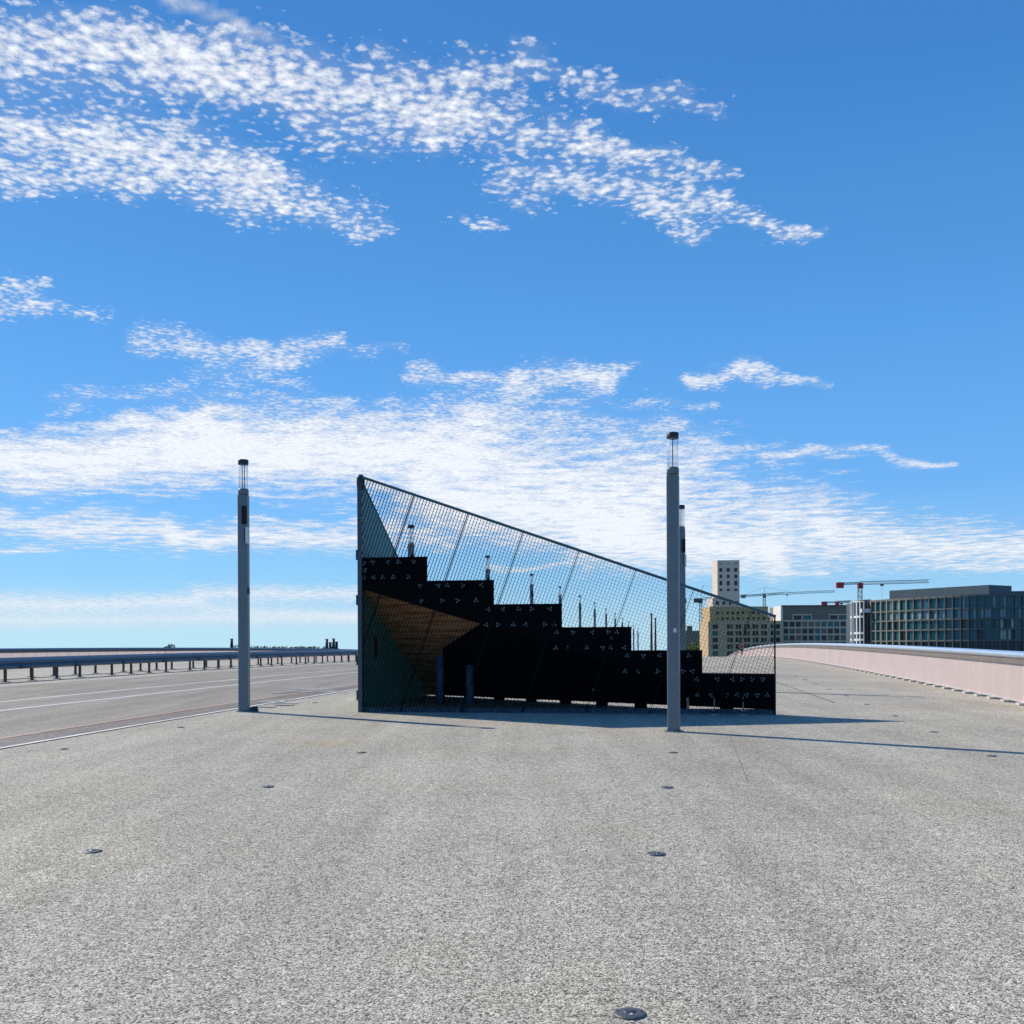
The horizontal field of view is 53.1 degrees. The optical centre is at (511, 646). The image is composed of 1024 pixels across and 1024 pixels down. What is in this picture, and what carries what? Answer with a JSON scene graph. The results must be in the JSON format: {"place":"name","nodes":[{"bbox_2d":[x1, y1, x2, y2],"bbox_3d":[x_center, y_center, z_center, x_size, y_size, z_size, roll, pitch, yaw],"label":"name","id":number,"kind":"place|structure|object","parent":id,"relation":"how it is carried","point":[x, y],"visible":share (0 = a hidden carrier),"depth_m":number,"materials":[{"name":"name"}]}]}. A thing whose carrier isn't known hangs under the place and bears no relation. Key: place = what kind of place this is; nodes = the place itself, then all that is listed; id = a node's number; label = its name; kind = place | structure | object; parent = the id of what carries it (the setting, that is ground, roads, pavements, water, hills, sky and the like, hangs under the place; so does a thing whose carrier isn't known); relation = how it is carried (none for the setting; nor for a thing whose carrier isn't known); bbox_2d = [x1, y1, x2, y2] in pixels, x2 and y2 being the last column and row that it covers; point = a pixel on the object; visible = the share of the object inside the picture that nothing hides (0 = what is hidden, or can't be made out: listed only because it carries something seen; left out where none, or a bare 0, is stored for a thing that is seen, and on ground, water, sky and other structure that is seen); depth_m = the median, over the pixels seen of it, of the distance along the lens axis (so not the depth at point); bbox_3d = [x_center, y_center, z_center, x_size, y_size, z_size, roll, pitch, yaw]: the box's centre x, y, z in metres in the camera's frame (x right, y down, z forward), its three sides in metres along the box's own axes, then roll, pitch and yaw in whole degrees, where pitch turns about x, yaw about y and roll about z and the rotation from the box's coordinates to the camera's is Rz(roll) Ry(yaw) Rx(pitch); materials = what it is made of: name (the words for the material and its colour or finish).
{"place":"outdoors","nodes":[
{"label":"outdoors","id":0,"kind":"place"},
{"bbox_2d":[0,663,357,738],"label":"road","id":1,"kind":"structure","parent":0,"point":[32,719],"depth_m":27.05,"materials":[{"name":"grey asphalt"}]},
{"bbox_2d":[0,650,347,676],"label":"guardrail","id":2,"kind":"object","parent":1,"relation":"on","point":[95,668],"visible":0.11,"depth_m":47.45,"materials":[{"name":"grey metal"}]},
{"bbox_2d":[0,689,354,748],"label":"road marking","id":3,"kind":"object","parent":1,"relation":"on","point":[152,722],"visible":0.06,"depth_m":17.68,"materials":[{"name":"paint"}]},
{"bbox_2d":[0,672,355,710],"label":"road marking","id":4,"kind":"object","parent":1,"relation":"on","point":[153,693],"visible":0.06,"depth_m":26.78,"materials":[{"name":"white paint"}]},
{"bbox_2d":[0,685,357,746],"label":"cycle lane","id":5,"kind":"structure","parent":1,"relation":"on","point":[55,734],"depth_m":18.34,"materials":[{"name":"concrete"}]},
{"bbox_2d":[0,684,357,738],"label":"road marking","id":6,"kind":"object","parent":1,"relation":"on","point":[147,715],"visible":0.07,"depth_m":19.07,"materials":[{"name":"white paint"}]},
{"bbox_2d":[0,650,357,681],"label":"guardrail","id":7,"kind":"object","parent":1,"relation":"on","point":[31,663],"visible":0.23,"depth_m":43.74,"materials":[{"name":"grey metal"}]},
{"bbox_2d":[1,668,357,701],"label":"road marking","id":8,"kind":"object","parent":1,"relation":"on","point":[149,687],"visible":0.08,"depth_m":29.95,"materials":[{"name":"white paint"}]},
{"bbox_2d":[250,646,338,648],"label":"treeline","id":9,"kind":"object","parent":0,"point":[314,647],"visible":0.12,"depth_m":898.85,"materials":[{"name":"green plant"}]},
{"bbox_2d":[0,656,1023,1023],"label":"bridge deck","id":10,"kind":"structure","parent":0,"point":[848,856],"depth_m":7.02,"materials":[{"name":"grey concrete"}]},
{"bbox_2d":[83,849,102,853],"bbox_3d":[-3.047,1.486,7.440,0.136,0.023,0.136,0,0,12],"label":"ground light","id":11,"kind":"object","parent":10,"relation":"on","point":[89,851],"visible":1,"depth_m":7.41,"materials":[{"name":"grey paint"}]},
{"bbox_2d":[0,648,357,659],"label":"parapet","id":12,"kind":"structure","parent":10,"relation":"on","point":[19,652],"depth_m":69.49,"materials":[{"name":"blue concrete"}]},
{"bbox_2d":[236,459,251,711],"bbox_3d":[-5.423,-1.227,20.705,0.340,5.100,0.340,0,0,0],"label":"lamp post","id":13,"kind":"object","parent":10,"relation":"on","point":[243,608],"visible":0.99,"depth_m":20.61,"materials":[{"name":"grey metal"}]},
{"bbox_2d":[240,666,245,686],"bbox_3d":[-5.415,0.593,20.604,0.115,0.420,0.004,0,0,0],"label":"access door","id":14,"kind":"structure","parent":13,"relation":"in","point":[242,668],"depth_m":20.60,"materials":[{"name":"blue paint"}]},
{"bbox_2d":[250,706,258,711],"bbox_3d":[-5.215,1.255,20.705,0.166,0.114,0.100,0,0,0],"label":"cable plug","id":15,"kind":"object","parent":10,"relation":"on","point":[254,709],"visible":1,"depth_m":20.66,"materials":[{"name":"grey paint"}]},
{"bbox_2d":[257,688,334,706],"bbox_3d":[-5.543,1.242,25.787,1.628,0.085,7.975,0,0,0],"label":"road marking","id":16,"kind":"object","parent":10,"relation":"on","point":[305,690],"visible":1,"depth_m":27.79,"materials":[{"name":"white paint"}]},
{"bbox_2d":[408,525,413,556],"bbox_3d":[-3.247,-1.371,33.005,0.340,5.100,0.340,0,0,0],"label":"lamp post","id":17,"kind":"object","parent":10,"relation":"on","point":[410,543],"visible":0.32,"depth_m":32.91,"materials":[{"name":"grey metal"}]},
{"bbox_2d":[485,555,489,579],"bbox_3d":[-1.070,-1.476,45.305,0.340,5.100,0.340,0,0,0],"label":"lamp post","id":18,"kind":"object","parent":10,"relation":"on","point":[487,574],"visible":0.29,"depth_m":45.21,"materials":[{"name":"grey metal"}]},
{"bbox_2d":[530,574,533,603],"bbox_3d":[1.107,-1.544,57.605,0.340,5.100,0.340,0,0,0],"label":"lamp post","id":19,"kind":"object","parent":10,"relation":"on","point":[531,595],"visible":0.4,"depth_m":57.51,"materials":[{"name":"grey metal"}]},
{"bbox_2d":[579,595,581,626],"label":"lamp post","id":20,"kind":"object","parent":10,"relation":"on","point":[580,614],"visible":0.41,"depth_m":82.11,"materials":[{"name":"grey metal"}]},
{"bbox_2d":[594,602,595,626],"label":"lamp post","id":21,"kind":"object","parent":10,"relation":"on","point":[594,615],"visible":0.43,"depth_m":94.41,"materials":[{"name":"grey metal"}]},
{"bbox_2d":[613,1007,645,1019],"bbox_3d":[0.489,1.522,4.250,0.136,0.023,0.136,0,0,3],"label":"ground light","id":22,"kind":"object","parent":10,"relation":"on","point":[628,1013],"visible":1,"depth_m":4.23,"materials":[{"name":"metal"}]},
{"bbox_2d":[637,628,638,649],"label":"lamp post","id":23,"kind":"object","parent":10,"relation":"on","point":[638,640],"visible":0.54,"depth_m":168.21,"materials":[{"name":"white metal"}]},
{"bbox_2d":[650,613,652,649],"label":"mast","id":24,"kind":"object","parent":10,"relation":"on","point":[651,637],"visible":0.72,"depth_m":149.89,"materials":[{"name":"grey metal"}]},
{"bbox_2d":[654,618,656,649],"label":"mast","id":25,"kind":"object","parent":10,"relation":"on","point":[655,644],"visible":0.65,"depth_m":164.89,"materials":[{"name":"white metal"}]},
{"bbox_2d":[647,852,665,855],"bbox_3d":[1.023,1.471,7.270,0.136,0.023,0.136,0,0,5],"label":"ground light","id":26,"kind":"object","parent":10,"relation":"on","point":[656,853],"visible":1,"depth_m":7.24,"materials":[{"name":"grey paint"}]},
{"bbox_2d":[660,786,673,788],"bbox_3d":[1.566,1.421,10.340,0.136,0.023,0.136,0,0,-13],"label":"ground light","id":27,"kind":"object","parent":10,"relation":"on","point":[667,787],"visible":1,"depth_m":10.30,"materials":[{"name":"grey paint"}]},
{"bbox_2d":[664,432,683,731],"bbox_3d":[2.543,-1.012,16.148,0.314,4.718,0.314,0,0,17],"label":"lamp post","id":28,"kind":"object","parent":10,"relation":"on","point":[673,598],"visible":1,"depth_m":16.06,"materials":[{"name":"grey metal"}]},
{"bbox_2d":[669,677,675,701],"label":"access door","id":29,"kind":"structure","parent":28,"relation":"in","point":[672,680],"depth_m":16.06,"materials":[{"name":"blue paint"}]},
{"bbox_2d":[679,505,685,649],"bbox_3d":[4.684,-1.358,28.300,0.340,5.100,0.340,0,0,0],"label":"lamp post","id":30,"kind":"object","parent":10,"relation":"on","point":[682,560],"visible":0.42,"depth_m":28.20,"materials":[{"name":"grey metal"}]},
{"bbox_2d":[728,643,1023,705],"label":"parapet","id":31,"kind":"structure","parent":10,"relation":"on","point":[993,674],"depth_m":30.00,"materials":[{"name":"pale pink painted metal"},{"name":"brushed steel"}]},
{"bbox_2d":[0,0,1023,633],"bbox_3d":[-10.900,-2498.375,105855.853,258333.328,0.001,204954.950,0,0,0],"label":"cloud","id":32,"kind":"structure","parent":0,"point":[442,458],"depth_m":13069.89,"materials":[{"name":"white"}]},
{"bbox_2d":[0,0,1023,652],"label":"sky","id":33,"kind":"structure","parent":0,"point":[901,121],"materials":[{"name":"blue"}]},
{"bbox_2d":[356,474,775,714],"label":"belvedere staircase","id":34,"kind":"structure","parent":0,"point":[419,635],"depth_m":20.22,"materials":[{"name":"black metal"}]},
{"bbox_2d":[686,626,698,647],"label":"slate building","id":35,"kind":"structure","parent":0,"point":[691,636],"depth_m":620.00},
{"bbox_2d":[707,560,739,606],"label":"tower building","id":36,"kind":"structure","parent":0,"point":[725,578],"depth_m":480.00,"materials":[{"name":"white concrete"}]},
{"bbox_2d":[700,606,782,656],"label":"ochre building","id":37,"kind":"structure","parent":0,"point":[779,632],"depth_m":399.62,"materials":[{"name":"beige concrete"}]},
{"bbox_2d":[770,605,845,643],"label":"grid building","id":38,"kind":"structure","parent":0,"point":[814,623],"depth_m":410.35,"materials":[{"name":"concrete"}]},
{"bbox_2d":[783,635,787,640],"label":"window","id":39,"kind":"structure","parent":38,"relation":"in","point":[785,637],"depth_m":410.37,"materials":[{"name":"blue glass"}]},
{"bbox_2d":[789,635,793,640],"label":"window","id":40,"kind":"structure","parent":38,"relation":"in","point":[791,637],"depth_m":410.37,"materials":[{"name":"glass"}]},
{"bbox_2d":[794,615,800,619],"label":"window","id":41,"kind":"structure","parent":38,"relation":"in","point":[796,617],"depth_m":410.27,"materials":[{"name":"glass"}]},
{"bbox_2d":[796,635,800,640],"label":"window","id":42,"kind":"structure","parent":38,"relation":"in","point":[798,637],"depth_m":410.37,"materials":[{"name":"glass"}]},
{"bbox_2d":[803,615,810,619],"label":"window","id":43,"kind":"structure","parent":38,"relation":"in","point":[805,617],"depth_m":410.27,"materials":[{"name":"blue glass"}]},
{"bbox_2d":[809,628,813,633],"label":"window","id":44,"kind":"structure","parent":38,"relation":"in","point":[811,630],"depth_m":410.37,"materials":[{"name":"glass"}]},
{"bbox_2d":[815,628,819,633],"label":"window","id":45,"kind":"structure","parent":38,"relation":"in","point":[817,630],"depth_m":410.37,"materials":[{"name":"blue glass"}]},
{"bbox_2d":[821,628,825,633],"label":"window","id":46,"kind":"structure","parent":38,"relation":"in","point":[823,630],"depth_m":410.37,"materials":[{"name":"blue glass"}]},
{"bbox_2d":[830,615,836,619],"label":"window","id":47,"kind":"structure","parent":38,"relation":"in","point":[832,617],"depth_m":410.27,"materials":[{"name":"glass"}]},
{"bbox_2d":[834,621,838,626],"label":"window","id":48,"kind":"structure","parent":38,"relation":"in","point":[836,623],"depth_m":410.37,"materials":[{"name":"blue glass"}]},
{"bbox_2d":[839,615,845,619],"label":"window","id":49,"kind":"structure","parent":38,"relation":"in","point":[841,617],"depth_m":410.27,"materials":[{"name":"blue glass"}]},
{"bbox_2d":[846,585,1023,650],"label":"office building","id":50,"kind":"structure","parent":0,"point":[989,617],"depth_m":276.42,"materials":[{"name":"glass"},{"name":"dark grey metal"},{"name":"concrete"}]},
{"bbox_2d":[901,600,903,609],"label":"window","id":51,"kind":"structure","parent":50,"relation":"in","point":[902,601],"depth_m":288.94,"materials":[{"name":"teal glass"}]},
{"bbox_2d":[908,600,910,609],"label":"window","id":52,"kind":"structure","parent":50,"relation":"in","point":[909,601],"depth_m":286.27,"materials":[{"name":"teal glass"}]},
{"bbox_2d":[923,599,925,608],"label":"window","id":53,"kind":"structure","parent":50,"relation":"in","point":[924,600],"depth_m":281.15,"materials":[{"name":"blue glass"}]},
{"bbox_2d":[923,621,926,628],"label":"window","id":54,"kind":"structure","parent":50,"relation":"in","point":[924,622],"depth_m":281.01,"materials":[{"name":"teal glass"}]},
{"bbox_2d":[923,631,926,639],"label":"window","id":55,"kind":"structure","parent":50,"relation":"in","point":[924,632],"depth_m":281.04,"materials":[{"name":"blue glass"}]},
{"bbox_2d":[931,599,933,608],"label":"window","id":56,"kind":"structure","parent":50,"relation":"in","point":[932,600],"depth_m":278.69,"materials":[{"name":"blue glass"}]},
{"bbox_2d":[939,598,941,607],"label":"window","id":57,"kind":"structure","parent":50,"relation":"in","point":[940,599],"depth_m":276.45,"materials":[{"name":"blue glass"}]},
{"bbox_2d":[939,630,941,639],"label":"window","id":58,"kind":"structure","parent":50,"relation":"in","point":[940,631],"depth_m":276.52,"materials":[{"name":"blue glass"}]},
{"bbox_2d":[873,619,1021,650],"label":"windows","id":59,"kind":"structure","parent":50,"relation":"in","point":[957,643],"depth_m":268.21,"materials":[{"name":"glass"}]},
{"bbox_2d":[947,598,949,607],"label":"window","id":60,"kind":"structure","parent":50,"relation":"in","point":[948,599],"depth_m":274.43,"materials":[{"name":"blue glass"}]},
{"bbox_2d":[947,630,949,639],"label":"window","id":61,"kind":"structure","parent":50,"relation":"in","point":[948,631],"depth_m":274.43,"materials":[{"name":"blue glass"}]},
{"bbox_2d":[880,596,1021,639],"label":"windows","id":62,"kind":"structure","parent":50,"relation":"in","point":[989,597],"depth_m":270.57,"materials":[{"name":"blue glass"}]},
{"bbox_2d":[954,597,956,607],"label":"window","id":63,"kind":"structure","parent":50,"relation":"in","point":[955,599],"depth_m":272.83,"materials":[{"name":"blue glass"}]},
{"bbox_2d":[891,596,1021,619],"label":"windows","id":64,"kind":"structure","parent":50,"relation":"in","point":[1004,597],"depth_m":270.57,"materials":[{"name":"blue glass"}]},
{"bbox_2d":[962,597,964,607],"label":"window","id":65,"kind":"structure","parent":50,"relation":"in","point":[963,598],"depth_m":271.17,"materials":[{"name":"blue glass"}]},
{"bbox_2d":[962,630,964,639],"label":"window","id":66,"kind":"structure","parent":50,"relation":"in","point":[963,631],"depth_m":271.17,"materials":[{"name":"blue glass"}]},
{"bbox_2d":[970,597,972,606],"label":"window","id":67,"kind":"structure","parent":50,"relation":"in","point":[971,598],"depth_m":269.72,"materials":[{"name":"blue glass"}]},
{"bbox_2d":[970,630,972,639],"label":"window","id":68,"kind":"structure","parent":50,"relation":"in","point":[971,631],"depth_m":269.72,"materials":[{"name":"blue glass"}]},
{"bbox_2d":[985,596,987,606],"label":"window","id":69,"kind":"structure","parent":50,"relation":"in","point":[986,597],"depth_m":267.55,"materials":[{"name":"blue glass"}]},
{"bbox_2d":[1000,596,1002,606],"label":"window","id":70,"kind":"structure","parent":50,"relation":"in","point":[1001,597],"depth_m":266.12,"materials":[{"name":"blue glass"}]},
{"bbox_2d":[1004,619,1013,638],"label":"windows","id":71,"kind":"structure","parent":50,"relation":"in","point":[1012,620],"depth_m":265.54,"materials":[{"name":"blue glass"}]},
{"bbox_2d":[1008,596,1010,606],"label":"window","id":72,"kind":"structure","parent":50,"relation":"in","point":[1009,597],"depth_m":265.60,"materials":[{"name":"blue glass"}]},
{"bbox_3d":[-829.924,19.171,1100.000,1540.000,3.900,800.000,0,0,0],"label":"ground","id":73,"kind":"structure","parent":0,"visible":0},
{"bbox_2d":[325,639,327,648],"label":"chimney stack","id":74,"kind":"object","parent":73,"relation":"on","point":[326,643],"visible":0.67,"depth_m":878.95,"materials":[{"name":"grey paint"}]},
{"bbox_2d":[332,638,334,648],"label":"chimney stack","id":75,"kind":"object","parent":73,"relation":"on","point":[333,643],"visible":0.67,"depth_m":878.91,"materials":[{"name":"grey paint"}]},
{"bbox_3d":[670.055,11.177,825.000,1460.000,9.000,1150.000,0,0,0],"label":"ground","id":76,"kind":"structure","parent":0,"visible":0},
{"bbox_2d":[688,642,699,649],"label":"tree","id":77,"kind":"object","parent":76,"relation":"on","point":[694,647],"visible":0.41,"depth_m":497.12,"materials":[{"name":"green plant"}]},
{"bbox_2d":[694,585,783,642],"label":"tower crane","id":78,"kind":"object","parent":76,"relation":"on","point":[699,601],"visible":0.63,"depth_m":559.44,"materials":[{"name":"grey metal"}]},
{"bbox_2d":[741,587,834,605],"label":"tower crane","id":79,"kind":"object","parent":76,"relation":"on","point":[742,596],"visible":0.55,"depth_m":699.36,"materials":[{"name":"grey metal"}]},
{"bbox_2d":[821,600,851,604],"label":"tower crane","id":80,"kind":"object","parent":76,"relation":"on","point":[835,602],"visible":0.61,"depth_m":559.35,"materials":[{"name":"red metal"}]},
{"bbox_2d":[836,579,928,599],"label":"tower crane","id":81,"kind":"object","parent":76,"relation":"on","point":[842,584],"visible":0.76,"depth_m":429.37,"materials":[{"name":"metal"}]}
]}

